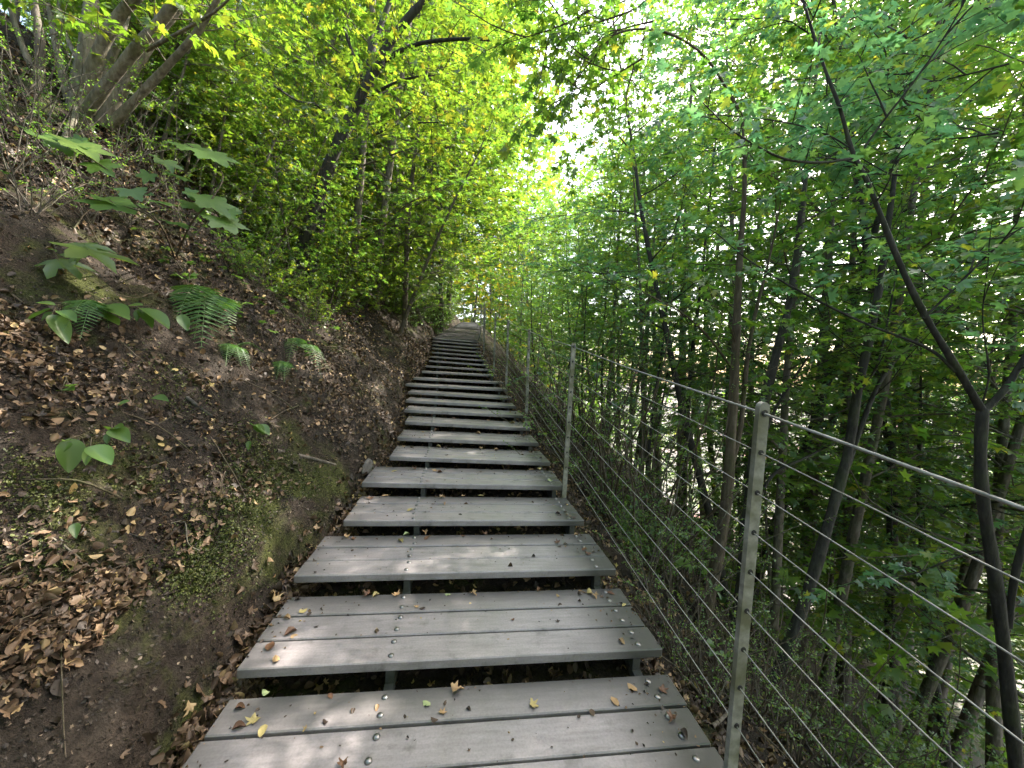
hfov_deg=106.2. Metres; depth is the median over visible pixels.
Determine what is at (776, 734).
thicket shrub
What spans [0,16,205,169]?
twiggy shrub
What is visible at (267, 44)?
bank tree
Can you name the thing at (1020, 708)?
slope tree
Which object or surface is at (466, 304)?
distant tree
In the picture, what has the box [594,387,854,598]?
thicket shrub
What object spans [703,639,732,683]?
seedling
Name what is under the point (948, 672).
slope tree
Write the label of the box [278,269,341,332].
bank bush
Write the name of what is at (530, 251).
distant tree
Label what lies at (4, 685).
dead twigs
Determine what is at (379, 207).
bank bush
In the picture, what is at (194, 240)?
seedling
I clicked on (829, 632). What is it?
slope tree
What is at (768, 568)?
slope tree
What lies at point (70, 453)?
seedling
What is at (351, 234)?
maple sapling
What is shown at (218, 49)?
bank tree
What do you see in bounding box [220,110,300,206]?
bank bush
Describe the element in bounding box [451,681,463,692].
fallen leaf
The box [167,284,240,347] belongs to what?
fern
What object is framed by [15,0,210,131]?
bank bush
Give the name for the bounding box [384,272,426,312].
plant
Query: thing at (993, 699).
slope tree
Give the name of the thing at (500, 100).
bank tree
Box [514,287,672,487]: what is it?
thicket shrub
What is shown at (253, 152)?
bank bush
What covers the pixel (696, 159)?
slope tree
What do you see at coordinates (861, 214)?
slope tree
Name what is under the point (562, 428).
thicket shrub
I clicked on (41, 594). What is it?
leaf litter
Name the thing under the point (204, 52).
maple sapling
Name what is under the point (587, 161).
slope tree
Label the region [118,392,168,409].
seedling
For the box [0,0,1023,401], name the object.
sky
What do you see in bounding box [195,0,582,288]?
bank maple
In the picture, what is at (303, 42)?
bank tree
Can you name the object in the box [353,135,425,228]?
bank tree
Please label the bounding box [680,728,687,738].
fallen leaf
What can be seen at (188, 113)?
maple sapling
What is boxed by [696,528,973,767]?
thicket shrub
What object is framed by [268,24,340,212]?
bank tree
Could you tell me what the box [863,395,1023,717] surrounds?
slope tree
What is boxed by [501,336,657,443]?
thicket shrub
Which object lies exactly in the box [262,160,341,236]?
bank bush
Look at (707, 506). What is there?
slope tree
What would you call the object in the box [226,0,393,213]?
bank tree
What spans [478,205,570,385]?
distant tree
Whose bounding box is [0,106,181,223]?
twiggy shrub
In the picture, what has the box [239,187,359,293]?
bank bush
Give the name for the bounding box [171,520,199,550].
twig
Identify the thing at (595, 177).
distant tree
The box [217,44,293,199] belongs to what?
bank tree
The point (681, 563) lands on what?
seedling
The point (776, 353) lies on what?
slope maple
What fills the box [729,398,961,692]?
slope tree
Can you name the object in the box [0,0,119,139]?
twiggy shrub
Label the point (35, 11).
bank tree
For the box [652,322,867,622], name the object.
slope tree
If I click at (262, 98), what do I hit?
maple sapling
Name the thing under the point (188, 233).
twiggy shrub
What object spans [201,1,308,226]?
bank tree
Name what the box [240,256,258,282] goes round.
seedling
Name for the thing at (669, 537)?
thicket shrub
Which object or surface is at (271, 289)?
seedling
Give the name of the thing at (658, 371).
slope tree
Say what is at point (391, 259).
bank bush
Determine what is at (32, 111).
twiggy shrub
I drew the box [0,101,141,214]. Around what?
twiggy shrub
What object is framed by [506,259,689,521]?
thicket shrub
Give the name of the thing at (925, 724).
bush
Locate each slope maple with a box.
[436,0,954,638]
[690,78,927,636]
[756,0,1023,693]
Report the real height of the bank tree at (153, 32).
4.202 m
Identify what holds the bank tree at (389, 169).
on the ground
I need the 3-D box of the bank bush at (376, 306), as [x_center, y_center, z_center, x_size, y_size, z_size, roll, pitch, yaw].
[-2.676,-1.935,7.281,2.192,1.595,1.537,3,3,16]
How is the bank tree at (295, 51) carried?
on the ground
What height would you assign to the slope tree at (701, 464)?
26.628 m
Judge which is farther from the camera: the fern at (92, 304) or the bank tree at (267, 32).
the bank tree at (267, 32)
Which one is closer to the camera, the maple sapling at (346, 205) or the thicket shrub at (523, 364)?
the maple sapling at (346, 205)
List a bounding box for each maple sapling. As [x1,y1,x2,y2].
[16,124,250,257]
[24,0,260,195]
[53,0,275,161]
[61,0,272,171]
[70,0,223,113]
[77,9,274,164]
[100,0,269,148]
[120,25,297,213]
[123,20,276,185]
[125,0,283,135]
[177,91,331,243]
[191,73,337,244]
[229,108,315,249]
[232,138,338,284]
[239,141,368,266]
[294,186,390,295]
[307,204,395,305]
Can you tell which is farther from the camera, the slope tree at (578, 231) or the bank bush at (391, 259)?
the slope tree at (578, 231)
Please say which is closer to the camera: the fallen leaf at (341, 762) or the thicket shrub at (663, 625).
the fallen leaf at (341, 762)
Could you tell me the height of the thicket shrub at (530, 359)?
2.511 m
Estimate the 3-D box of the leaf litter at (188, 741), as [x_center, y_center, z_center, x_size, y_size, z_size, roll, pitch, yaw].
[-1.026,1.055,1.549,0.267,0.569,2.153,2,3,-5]
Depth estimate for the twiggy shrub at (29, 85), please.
3.02 m
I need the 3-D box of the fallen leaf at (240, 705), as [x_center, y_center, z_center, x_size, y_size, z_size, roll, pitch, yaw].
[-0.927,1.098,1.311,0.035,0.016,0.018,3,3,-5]
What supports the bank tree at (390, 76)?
on the ground
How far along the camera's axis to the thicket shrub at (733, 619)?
3.13 m
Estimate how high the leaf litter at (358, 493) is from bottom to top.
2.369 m
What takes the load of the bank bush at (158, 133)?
on the ground
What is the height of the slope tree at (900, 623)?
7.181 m
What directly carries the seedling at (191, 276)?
on the ground
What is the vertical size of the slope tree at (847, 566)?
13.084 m
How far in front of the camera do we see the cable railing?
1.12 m
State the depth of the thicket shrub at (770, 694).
2.30 m
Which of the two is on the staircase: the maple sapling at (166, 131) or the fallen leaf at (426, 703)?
the fallen leaf at (426, 703)
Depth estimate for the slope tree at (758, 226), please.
12.68 m
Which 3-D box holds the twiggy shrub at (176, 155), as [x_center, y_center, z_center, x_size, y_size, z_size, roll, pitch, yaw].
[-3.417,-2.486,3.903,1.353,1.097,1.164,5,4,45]
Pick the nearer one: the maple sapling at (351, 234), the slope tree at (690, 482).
the maple sapling at (351, 234)
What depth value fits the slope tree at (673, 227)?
16.72 m
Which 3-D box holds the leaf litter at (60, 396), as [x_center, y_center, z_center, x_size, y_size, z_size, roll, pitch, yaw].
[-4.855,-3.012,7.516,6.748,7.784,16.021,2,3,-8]
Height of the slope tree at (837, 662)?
20.114 m
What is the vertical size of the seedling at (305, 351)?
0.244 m
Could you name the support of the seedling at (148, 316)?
on the ground
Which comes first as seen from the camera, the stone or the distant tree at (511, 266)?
the stone
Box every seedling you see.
[28,301,76,343]
[34,239,139,279]
[55,435,113,472]
[56,377,77,393]
[68,521,85,537]
[87,303,129,324]
[103,422,130,446]
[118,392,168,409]
[129,303,169,328]
[131,213,158,244]
[159,246,173,274]
[170,261,198,292]
[176,311,189,330]
[182,231,202,250]
[198,252,214,273]
[203,230,229,263]
[219,262,239,284]
[234,302,253,329]
[237,268,249,296]
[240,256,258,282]
[246,423,269,449]
[253,286,279,313]
[258,310,278,349]
[264,284,285,302]
[295,341,311,364]
[332,322,346,338]
[676,554,723,635]
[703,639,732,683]
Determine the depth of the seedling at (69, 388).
1.54 m
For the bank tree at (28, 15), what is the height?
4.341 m
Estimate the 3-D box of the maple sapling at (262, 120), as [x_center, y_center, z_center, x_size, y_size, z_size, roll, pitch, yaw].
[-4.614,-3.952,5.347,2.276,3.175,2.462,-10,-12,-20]
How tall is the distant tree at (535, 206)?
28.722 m
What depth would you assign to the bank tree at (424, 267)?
7.36 m
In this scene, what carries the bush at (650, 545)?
on the ground
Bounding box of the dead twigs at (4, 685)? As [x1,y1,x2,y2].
[0,25,835,767]
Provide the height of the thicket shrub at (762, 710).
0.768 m
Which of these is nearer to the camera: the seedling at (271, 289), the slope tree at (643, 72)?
the seedling at (271, 289)
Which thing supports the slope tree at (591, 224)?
on the ground
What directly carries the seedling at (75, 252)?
on the ground
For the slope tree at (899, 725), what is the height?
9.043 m
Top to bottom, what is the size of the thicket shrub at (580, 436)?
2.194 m
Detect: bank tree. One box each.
[0,0,56,32]
[0,0,80,56]
[0,0,371,136]
[7,0,75,44]
[7,0,75,47]
[30,0,165,93]
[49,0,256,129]
[51,0,223,154]
[65,0,231,171]
[133,2,223,135]
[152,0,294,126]
[157,0,298,202]
[169,2,240,136]
[179,1,282,170]
[200,0,458,228]
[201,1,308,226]
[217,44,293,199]
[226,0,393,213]
[234,0,317,136]
[237,0,346,122]
[238,0,474,329]
[239,0,355,121]
[244,0,503,288]
[248,0,414,220]
[248,2,367,165]
[251,0,506,310]
[256,55,382,251]
[258,3,440,249]
[259,0,482,289]
[263,65,348,214]
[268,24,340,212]
[272,49,365,262]
[275,0,367,208]
[281,83,375,244]
[291,0,498,294]
[301,3,474,206]
[303,116,369,221]
[304,98,386,256]
[311,0,523,327]
[323,0,534,270]
[336,0,526,300]
[347,0,557,318]
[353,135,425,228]
[354,0,554,312]
[362,0,556,332]
[363,0,584,312]
[363,108,434,272]
[364,67,548,332]
[433,2,560,311]
[437,224,465,285]
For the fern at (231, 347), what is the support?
on the ground
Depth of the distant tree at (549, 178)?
41.52 m
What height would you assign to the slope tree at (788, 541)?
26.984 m
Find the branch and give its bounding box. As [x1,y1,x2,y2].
[710,708,728,728]
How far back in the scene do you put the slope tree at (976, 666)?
17.41 m
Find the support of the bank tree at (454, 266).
on the ground
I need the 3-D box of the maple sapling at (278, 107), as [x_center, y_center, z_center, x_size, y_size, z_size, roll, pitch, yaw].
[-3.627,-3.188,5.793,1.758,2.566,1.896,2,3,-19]
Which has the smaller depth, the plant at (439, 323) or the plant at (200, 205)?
the plant at (200, 205)
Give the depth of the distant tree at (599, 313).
44.52 m
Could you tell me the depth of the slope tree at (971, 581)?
5.47 m
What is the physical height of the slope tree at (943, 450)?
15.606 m
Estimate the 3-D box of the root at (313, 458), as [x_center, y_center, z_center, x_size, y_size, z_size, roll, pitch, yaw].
[-1.378,0.490,2.571,0.073,0.184,0.402,4,3,35]
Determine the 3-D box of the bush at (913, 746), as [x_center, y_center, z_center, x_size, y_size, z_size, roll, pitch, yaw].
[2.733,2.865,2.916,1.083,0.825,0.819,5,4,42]
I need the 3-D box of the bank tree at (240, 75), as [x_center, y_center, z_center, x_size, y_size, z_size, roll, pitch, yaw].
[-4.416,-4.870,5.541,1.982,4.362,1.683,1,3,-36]
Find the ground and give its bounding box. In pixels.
[0,12,1023,767]
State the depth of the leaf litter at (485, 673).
2.14 m
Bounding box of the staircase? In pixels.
[182,328,723,767]
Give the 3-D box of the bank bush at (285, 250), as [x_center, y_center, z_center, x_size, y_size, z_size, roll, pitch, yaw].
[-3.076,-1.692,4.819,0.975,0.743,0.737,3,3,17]
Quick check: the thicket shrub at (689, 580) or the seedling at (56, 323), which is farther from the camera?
the thicket shrub at (689, 580)
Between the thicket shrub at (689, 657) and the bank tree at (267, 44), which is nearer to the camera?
the thicket shrub at (689, 657)
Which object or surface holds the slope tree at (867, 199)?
on the ground
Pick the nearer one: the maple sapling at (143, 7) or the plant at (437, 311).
the maple sapling at (143, 7)
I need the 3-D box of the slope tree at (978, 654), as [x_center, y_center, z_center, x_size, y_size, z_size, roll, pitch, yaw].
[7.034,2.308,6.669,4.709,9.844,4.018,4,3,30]
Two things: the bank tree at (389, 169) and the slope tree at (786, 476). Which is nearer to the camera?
the bank tree at (389, 169)
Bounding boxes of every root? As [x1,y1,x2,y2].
[185,396,223,422]
[277,449,335,464]
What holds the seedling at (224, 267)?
on the ground
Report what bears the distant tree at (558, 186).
on the ground
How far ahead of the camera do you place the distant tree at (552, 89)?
62.74 m
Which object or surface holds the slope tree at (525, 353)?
on the ground
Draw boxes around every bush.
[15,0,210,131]
[65,6,201,146]
[146,92,253,195]
[157,89,244,167]
[162,80,280,191]
[174,45,298,154]
[188,135,279,224]
[197,210,286,280]
[204,176,300,251]
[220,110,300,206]
[223,176,329,249]
[228,112,348,223]
[238,213,304,275]
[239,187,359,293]
[241,240,320,303]
[243,177,362,269]
[257,230,345,298]
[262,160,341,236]
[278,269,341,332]
[298,196,380,254]
[303,210,397,277]
[311,251,390,316]
[320,223,411,309]
[327,229,418,314]
[342,206,415,274]
[345,224,430,294]
[368,254,435,315]
[385,269,449,313]
[570,459,661,527]
[597,491,656,560]
[619,484,716,577]
[793,664,934,767]
[808,669,1007,767]
[812,660,1005,767]
[817,700,970,767]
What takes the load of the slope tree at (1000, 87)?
on the ground
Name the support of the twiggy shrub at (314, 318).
on the ground
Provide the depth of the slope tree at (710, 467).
17.67 m
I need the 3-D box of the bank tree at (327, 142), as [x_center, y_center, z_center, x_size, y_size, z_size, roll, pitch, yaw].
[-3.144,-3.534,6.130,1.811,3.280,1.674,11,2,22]
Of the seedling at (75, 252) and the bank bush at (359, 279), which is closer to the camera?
the seedling at (75, 252)
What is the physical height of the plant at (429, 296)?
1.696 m
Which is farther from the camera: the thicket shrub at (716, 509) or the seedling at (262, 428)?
the thicket shrub at (716, 509)
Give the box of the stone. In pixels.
[362,458,373,476]
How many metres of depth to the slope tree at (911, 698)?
12.78 m
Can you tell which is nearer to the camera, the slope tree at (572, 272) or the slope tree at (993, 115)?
the slope tree at (993, 115)
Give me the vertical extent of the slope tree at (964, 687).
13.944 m
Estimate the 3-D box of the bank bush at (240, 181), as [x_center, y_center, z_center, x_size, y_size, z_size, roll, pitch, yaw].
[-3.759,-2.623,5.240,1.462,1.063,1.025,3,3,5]
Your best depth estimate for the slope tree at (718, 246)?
19.06 m
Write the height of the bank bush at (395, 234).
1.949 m
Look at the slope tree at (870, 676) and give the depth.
13.15 m
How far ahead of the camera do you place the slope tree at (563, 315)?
11.98 m
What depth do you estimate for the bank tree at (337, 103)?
7.05 m
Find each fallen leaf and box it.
[232,720,245,728]
[235,702,244,707]
[245,713,260,724]
[258,724,267,737]
[262,689,269,695]
[265,641,274,649]
[272,654,279,661]
[284,626,296,635]
[337,756,347,767]
[363,590,371,596]
[423,700,430,705]
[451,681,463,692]
[530,698,538,707]
[611,696,618,705]
[627,683,636,690]
[659,684,668,692]
[666,709,676,722]
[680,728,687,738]
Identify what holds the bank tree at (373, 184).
on the ground
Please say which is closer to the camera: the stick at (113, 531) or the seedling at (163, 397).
the stick at (113, 531)
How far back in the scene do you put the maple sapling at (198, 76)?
4.29 m
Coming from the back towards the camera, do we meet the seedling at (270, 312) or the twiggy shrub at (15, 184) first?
the seedling at (270, 312)
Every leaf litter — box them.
[0,10,440,725]
[0,257,425,718]
[120,336,436,767]
[158,502,358,767]
[262,348,653,696]
[478,343,867,767]
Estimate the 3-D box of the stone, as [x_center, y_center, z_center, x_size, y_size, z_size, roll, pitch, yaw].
[-1.184,0.680,3.116,0.063,0.112,0.201,-15,23,8]
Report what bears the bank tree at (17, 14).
on the ground
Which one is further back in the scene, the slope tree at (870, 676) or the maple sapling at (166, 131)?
the slope tree at (870, 676)
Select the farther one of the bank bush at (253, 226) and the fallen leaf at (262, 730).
the bank bush at (253, 226)
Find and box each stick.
[52,537,80,559]
[112,530,146,539]
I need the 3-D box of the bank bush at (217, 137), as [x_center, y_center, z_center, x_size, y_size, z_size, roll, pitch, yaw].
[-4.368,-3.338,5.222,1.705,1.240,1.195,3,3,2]
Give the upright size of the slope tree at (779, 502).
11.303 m
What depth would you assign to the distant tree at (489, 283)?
56.29 m
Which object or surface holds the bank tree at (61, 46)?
on the ground
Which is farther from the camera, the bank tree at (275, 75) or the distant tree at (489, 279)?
the distant tree at (489, 279)
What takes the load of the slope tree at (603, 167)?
on the ground
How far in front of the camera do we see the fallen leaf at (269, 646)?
1.50 m
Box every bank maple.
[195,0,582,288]
[339,46,525,301]
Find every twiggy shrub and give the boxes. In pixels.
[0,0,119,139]
[0,0,142,98]
[0,13,177,162]
[0,16,98,178]
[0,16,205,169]
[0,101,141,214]
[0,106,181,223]
[32,4,226,161]
[65,142,193,224]
[107,65,237,192]
[139,134,247,237]
[197,218,309,289]
[278,286,357,341]
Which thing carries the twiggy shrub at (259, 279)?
on the ground
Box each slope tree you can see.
[497,0,853,606]
[498,244,561,385]
[505,102,778,501]
[510,164,637,392]
[511,178,605,415]
[515,164,635,446]
[517,96,723,460]
[524,231,621,418]
[529,7,774,524]
[538,157,665,443]
[539,120,663,453]
[542,0,853,522]
[542,144,756,499]
[542,180,656,466]
[543,18,779,509]
[544,217,630,459]
[545,224,619,415]
[557,133,707,465]
[567,4,818,524]
[575,25,760,464]
[580,56,737,470]
[583,0,1023,661]
[586,2,864,457]
[587,94,727,468]
[588,0,984,573]
[597,172,735,525]
[602,61,812,525]
[603,0,958,566]
[610,2,817,555]
[621,268,729,508]
[625,0,1023,723]
[633,0,1023,711]
[633,334,740,514]
[635,0,1023,747]
[647,0,1023,706]
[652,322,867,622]
[658,0,1023,609]
[667,0,1023,713]
[668,341,873,561]
[668,359,806,542]
[683,3,1017,684]
[690,0,1023,545]
[693,0,1023,703]
[694,0,1023,765]
[694,330,949,648]
[694,373,911,597]
[694,398,874,635]
[703,0,1023,638]
[704,32,1023,702]
[709,241,1023,762]
[711,3,1023,766]
[711,335,939,704]
[723,0,1009,574]
[727,298,1023,764]
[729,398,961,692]
[732,0,1023,699]
[732,361,881,600]
[751,0,1023,758]
[757,390,1008,673]
[761,384,986,679]
[764,221,1023,767]
[766,257,1023,767]
[788,386,1023,699]
[789,423,1023,756]
[800,0,1023,767]
[821,37,1023,549]
[854,367,1023,738]
[862,340,1023,762]
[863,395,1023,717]
[908,262,1023,741]
[920,392,1023,706]
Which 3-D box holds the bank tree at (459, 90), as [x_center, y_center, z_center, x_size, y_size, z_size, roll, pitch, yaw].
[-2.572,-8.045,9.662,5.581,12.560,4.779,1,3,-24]
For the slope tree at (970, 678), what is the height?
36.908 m
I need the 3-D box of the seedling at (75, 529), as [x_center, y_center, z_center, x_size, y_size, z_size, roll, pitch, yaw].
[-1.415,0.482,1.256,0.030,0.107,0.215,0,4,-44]
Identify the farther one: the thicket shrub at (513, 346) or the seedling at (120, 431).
the thicket shrub at (513, 346)
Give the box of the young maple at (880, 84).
[636,0,1023,767]
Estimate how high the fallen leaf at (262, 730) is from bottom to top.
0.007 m
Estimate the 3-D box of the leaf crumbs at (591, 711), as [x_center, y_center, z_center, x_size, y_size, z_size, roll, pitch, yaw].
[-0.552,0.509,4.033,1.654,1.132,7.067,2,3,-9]
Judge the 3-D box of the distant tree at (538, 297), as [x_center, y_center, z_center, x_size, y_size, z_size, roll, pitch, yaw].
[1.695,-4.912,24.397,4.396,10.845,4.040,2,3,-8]
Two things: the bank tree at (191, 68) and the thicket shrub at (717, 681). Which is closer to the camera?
the thicket shrub at (717, 681)
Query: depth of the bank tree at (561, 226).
14.10 m
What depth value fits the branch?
1.86 m
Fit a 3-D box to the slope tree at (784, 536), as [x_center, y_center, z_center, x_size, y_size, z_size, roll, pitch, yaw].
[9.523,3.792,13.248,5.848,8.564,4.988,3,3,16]
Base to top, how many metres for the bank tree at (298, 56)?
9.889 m
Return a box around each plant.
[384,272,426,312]
[389,258,415,314]
[402,272,450,317]
[408,286,423,327]
[420,298,440,321]
[425,300,457,333]
[427,278,445,323]
[429,283,446,321]
[435,301,461,328]
[444,301,458,317]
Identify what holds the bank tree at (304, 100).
on the ground
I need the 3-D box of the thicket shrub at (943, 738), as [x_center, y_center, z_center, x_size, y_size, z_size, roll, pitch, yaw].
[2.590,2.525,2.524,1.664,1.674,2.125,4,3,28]
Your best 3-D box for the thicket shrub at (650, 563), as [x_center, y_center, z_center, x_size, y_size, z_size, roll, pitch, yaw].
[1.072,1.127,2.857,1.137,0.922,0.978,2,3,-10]
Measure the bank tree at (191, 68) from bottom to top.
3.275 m
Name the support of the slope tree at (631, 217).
on the ground
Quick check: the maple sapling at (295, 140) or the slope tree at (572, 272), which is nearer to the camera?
the maple sapling at (295, 140)
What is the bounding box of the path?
[452,322,481,328]
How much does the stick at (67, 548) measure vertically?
0.117 m
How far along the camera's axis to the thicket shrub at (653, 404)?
5.17 m
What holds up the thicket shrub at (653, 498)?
on the ground
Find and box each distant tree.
[417,5,579,345]
[444,181,556,351]
[446,67,604,337]
[446,92,531,355]
[452,251,485,314]
[453,227,526,353]
[453,233,555,385]
[457,63,640,452]
[457,161,526,327]
[458,152,591,394]
[459,176,551,354]
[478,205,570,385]
[481,222,542,370]
[483,166,633,426]
[486,188,588,415]
[488,177,591,383]
[495,153,673,473]
[500,187,585,388]
[503,223,572,377]
[516,168,648,458]
[520,204,614,386]
[538,152,702,448]
[547,209,632,431]
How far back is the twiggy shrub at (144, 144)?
3.72 m
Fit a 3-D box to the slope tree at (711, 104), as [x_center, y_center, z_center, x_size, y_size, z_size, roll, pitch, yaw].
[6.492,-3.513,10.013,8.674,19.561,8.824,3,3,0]
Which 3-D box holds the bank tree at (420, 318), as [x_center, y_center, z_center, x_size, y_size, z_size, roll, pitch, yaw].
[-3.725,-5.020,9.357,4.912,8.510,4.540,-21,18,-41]
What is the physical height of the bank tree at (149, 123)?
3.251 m
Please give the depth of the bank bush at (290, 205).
5.52 m
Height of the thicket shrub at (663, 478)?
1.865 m
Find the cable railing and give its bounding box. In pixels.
[455,302,1023,767]
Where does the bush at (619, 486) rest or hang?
on the ground
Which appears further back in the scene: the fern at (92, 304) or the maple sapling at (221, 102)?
the maple sapling at (221, 102)
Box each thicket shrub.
[468,310,664,448]
[478,290,686,474]
[478,332,717,496]
[486,324,554,375]
[488,310,538,365]
[497,339,606,425]
[498,319,590,411]
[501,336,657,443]
[502,305,579,387]
[503,352,747,573]
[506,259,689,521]
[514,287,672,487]
[518,372,713,542]
[520,334,649,464]
[528,344,789,514]
[554,285,750,558]
[593,459,742,591]
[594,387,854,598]
[603,505,841,682]
[614,377,785,551]
[618,460,835,623]
[627,502,781,653]
[641,550,833,723]
[649,530,861,716]
[661,541,786,670]
[685,595,926,763]
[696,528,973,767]
[723,592,853,722]
[748,636,940,767]
[752,581,930,767]
[755,622,898,754]
[757,606,1003,767]
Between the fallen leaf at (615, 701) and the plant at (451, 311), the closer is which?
the fallen leaf at (615, 701)
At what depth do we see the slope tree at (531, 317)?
15.91 m
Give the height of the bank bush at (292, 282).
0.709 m
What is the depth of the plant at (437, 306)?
13.50 m
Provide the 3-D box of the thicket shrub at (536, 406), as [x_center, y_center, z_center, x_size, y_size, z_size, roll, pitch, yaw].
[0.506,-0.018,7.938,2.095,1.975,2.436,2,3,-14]
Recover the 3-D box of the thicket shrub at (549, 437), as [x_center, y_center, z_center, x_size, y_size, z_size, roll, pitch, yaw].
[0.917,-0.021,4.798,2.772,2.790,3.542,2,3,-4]
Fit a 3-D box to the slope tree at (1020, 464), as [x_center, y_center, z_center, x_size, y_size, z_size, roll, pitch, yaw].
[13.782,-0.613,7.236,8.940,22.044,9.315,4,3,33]
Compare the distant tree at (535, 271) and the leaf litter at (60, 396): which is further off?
the distant tree at (535, 271)
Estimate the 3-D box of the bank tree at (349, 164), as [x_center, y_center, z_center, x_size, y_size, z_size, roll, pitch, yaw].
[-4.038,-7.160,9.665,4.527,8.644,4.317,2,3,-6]
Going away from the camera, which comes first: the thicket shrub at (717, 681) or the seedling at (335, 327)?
the thicket shrub at (717, 681)
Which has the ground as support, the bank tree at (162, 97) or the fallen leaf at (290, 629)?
the bank tree at (162, 97)
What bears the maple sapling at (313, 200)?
on the ground
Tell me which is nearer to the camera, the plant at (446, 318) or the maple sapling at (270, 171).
the maple sapling at (270, 171)
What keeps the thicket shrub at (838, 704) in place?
on the ground
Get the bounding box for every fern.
[62,300,132,337]
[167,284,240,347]
[218,342,264,370]
[273,361,297,378]
[285,338,327,377]
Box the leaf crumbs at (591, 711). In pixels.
[186,370,699,767]
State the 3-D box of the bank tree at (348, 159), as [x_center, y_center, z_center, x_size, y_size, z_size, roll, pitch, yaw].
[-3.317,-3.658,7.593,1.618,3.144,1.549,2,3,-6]
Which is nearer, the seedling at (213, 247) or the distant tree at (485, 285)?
the seedling at (213, 247)
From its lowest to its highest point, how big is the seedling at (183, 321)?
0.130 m
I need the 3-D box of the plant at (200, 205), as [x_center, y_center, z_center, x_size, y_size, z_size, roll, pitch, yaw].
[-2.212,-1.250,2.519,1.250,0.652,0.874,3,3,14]
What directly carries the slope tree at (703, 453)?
on the ground
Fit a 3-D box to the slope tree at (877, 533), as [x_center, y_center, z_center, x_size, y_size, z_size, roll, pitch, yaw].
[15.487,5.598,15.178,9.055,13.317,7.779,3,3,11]
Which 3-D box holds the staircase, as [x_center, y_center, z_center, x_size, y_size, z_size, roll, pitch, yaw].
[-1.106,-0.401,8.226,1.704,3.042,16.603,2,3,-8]
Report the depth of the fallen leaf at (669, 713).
1.35 m
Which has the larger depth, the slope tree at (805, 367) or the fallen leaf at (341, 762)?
the slope tree at (805, 367)
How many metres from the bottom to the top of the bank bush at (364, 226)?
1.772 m
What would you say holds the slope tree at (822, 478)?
on the ground
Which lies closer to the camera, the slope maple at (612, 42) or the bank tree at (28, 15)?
the slope maple at (612, 42)
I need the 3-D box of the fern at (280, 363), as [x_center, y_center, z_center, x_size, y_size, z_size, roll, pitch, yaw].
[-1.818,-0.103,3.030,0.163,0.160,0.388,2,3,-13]
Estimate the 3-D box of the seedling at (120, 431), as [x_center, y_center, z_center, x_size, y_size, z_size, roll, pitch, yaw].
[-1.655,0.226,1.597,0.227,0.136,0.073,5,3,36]
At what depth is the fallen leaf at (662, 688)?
1.47 m
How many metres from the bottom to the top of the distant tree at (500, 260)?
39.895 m
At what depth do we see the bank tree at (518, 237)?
13.55 m
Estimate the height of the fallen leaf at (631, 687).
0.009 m
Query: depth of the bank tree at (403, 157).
9.33 m
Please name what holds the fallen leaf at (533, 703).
on the staircase
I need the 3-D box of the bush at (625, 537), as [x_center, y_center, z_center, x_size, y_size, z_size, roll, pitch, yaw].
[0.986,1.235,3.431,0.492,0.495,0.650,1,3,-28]
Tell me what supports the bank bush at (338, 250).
on the ground
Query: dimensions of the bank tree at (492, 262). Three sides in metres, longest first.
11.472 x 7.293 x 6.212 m
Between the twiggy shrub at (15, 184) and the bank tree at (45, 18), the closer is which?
the twiggy shrub at (15, 184)
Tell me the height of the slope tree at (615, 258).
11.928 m
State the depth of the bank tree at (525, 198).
17.27 m
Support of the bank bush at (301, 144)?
on the ground
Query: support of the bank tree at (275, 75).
on the ground
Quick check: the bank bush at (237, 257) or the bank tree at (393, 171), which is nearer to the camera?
the bank bush at (237, 257)
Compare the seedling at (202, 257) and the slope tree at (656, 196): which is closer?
the seedling at (202, 257)
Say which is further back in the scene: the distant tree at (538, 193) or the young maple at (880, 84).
the distant tree at (538, 193)
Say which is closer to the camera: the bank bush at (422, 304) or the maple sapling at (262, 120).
the maple sapling at (262, 120)
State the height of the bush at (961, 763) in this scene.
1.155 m
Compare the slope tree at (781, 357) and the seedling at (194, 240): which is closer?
the seedling at (194, 240)
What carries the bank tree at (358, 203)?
on the ground
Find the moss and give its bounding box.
[0,337,334,650]
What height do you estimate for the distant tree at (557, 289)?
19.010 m
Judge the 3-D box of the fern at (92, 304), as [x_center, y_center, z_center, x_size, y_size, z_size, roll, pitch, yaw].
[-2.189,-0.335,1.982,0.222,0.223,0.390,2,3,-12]
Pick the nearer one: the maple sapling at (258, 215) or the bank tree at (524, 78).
the maple sapling at (258, 215)
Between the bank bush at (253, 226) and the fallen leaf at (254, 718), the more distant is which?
the bank bush at (253, 226)
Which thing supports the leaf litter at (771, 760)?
on the ground
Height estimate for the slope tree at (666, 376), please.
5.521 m
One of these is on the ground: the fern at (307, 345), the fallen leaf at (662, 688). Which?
the fern at (307, 345)
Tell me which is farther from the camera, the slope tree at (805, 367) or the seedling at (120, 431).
the slope tree at (805, 367)
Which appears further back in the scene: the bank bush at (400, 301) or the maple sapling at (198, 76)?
the bank bush at (400, 301)
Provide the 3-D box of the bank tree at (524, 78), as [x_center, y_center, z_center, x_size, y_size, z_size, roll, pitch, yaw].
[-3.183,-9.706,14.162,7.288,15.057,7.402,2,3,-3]
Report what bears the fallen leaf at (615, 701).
on the staircase
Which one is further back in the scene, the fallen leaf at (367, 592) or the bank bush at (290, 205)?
the bank bush at (290, 205)
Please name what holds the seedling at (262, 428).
on the ground
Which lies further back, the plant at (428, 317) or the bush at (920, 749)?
the plant at (428, 317)
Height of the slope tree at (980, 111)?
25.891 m
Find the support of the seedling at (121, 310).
on the ground

